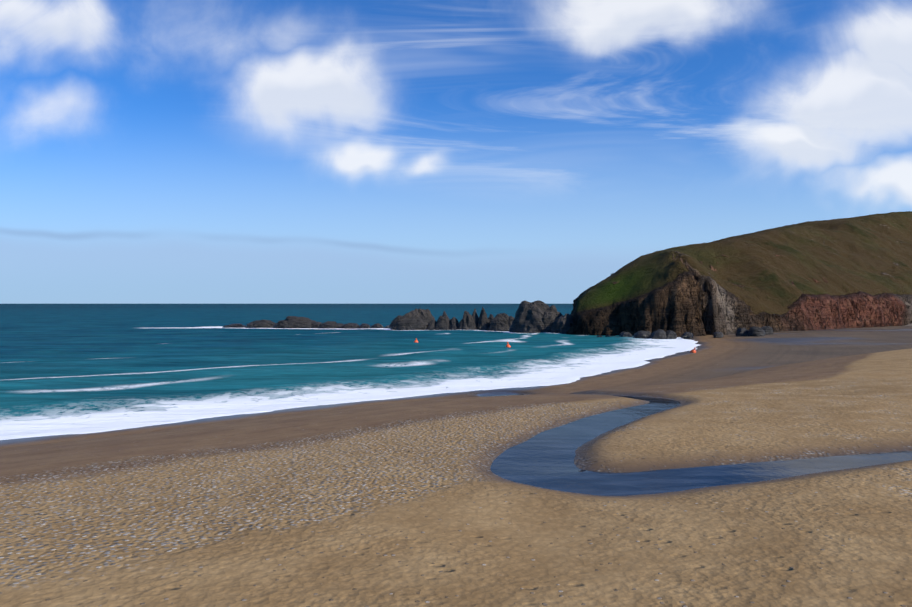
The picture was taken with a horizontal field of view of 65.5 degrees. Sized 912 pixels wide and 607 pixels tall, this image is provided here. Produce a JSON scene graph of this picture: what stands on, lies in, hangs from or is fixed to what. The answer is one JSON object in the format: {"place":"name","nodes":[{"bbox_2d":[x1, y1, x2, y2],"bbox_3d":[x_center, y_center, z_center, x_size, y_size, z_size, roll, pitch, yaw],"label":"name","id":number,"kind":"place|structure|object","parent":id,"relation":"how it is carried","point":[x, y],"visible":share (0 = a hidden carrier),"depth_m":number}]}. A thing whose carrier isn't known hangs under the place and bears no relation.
{"place":"outdoors","nodes":[
{"label":"outdoors","id":0,"kind":"place"},
{"bbox_2d":[0,304,699,439],"bbox_3d":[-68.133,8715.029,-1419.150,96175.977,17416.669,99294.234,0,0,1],"label":"sea","id":1,"kind":"structure","parent":0,"point":[65,369],"depth_m":88.11},
{"bbox_2d":[0,326,911,606],"bbox_3d":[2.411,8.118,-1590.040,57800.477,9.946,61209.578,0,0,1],"label":"ground","id":2,"kind":"structure","parent":0,"point":[408,502],"depth_m":13.76},
{"bbox_2d":[222,300,772,338],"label":"sea rocks","id":3,"kind":"object","parent":2,"relation":"on","point":[538,316],"visible":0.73,"depth_m":182.96},
{"bbox_2d":[566,211,911,336],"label":"headland","id":4,"kind":"structure","parent":2,"relation":"on","point":[851,272],"depth_m":179.20},
{"bbox_2d":[0,0,911,303],"label":"sky","id":5,"kind":"structure","parent":0,"point":[152,151]},
{"bbox_2d":[480,394,911,495],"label":"stream water","id":6,"kind":"structure","parent":0,"point":[544,459],"depth_m":17.09}
]}

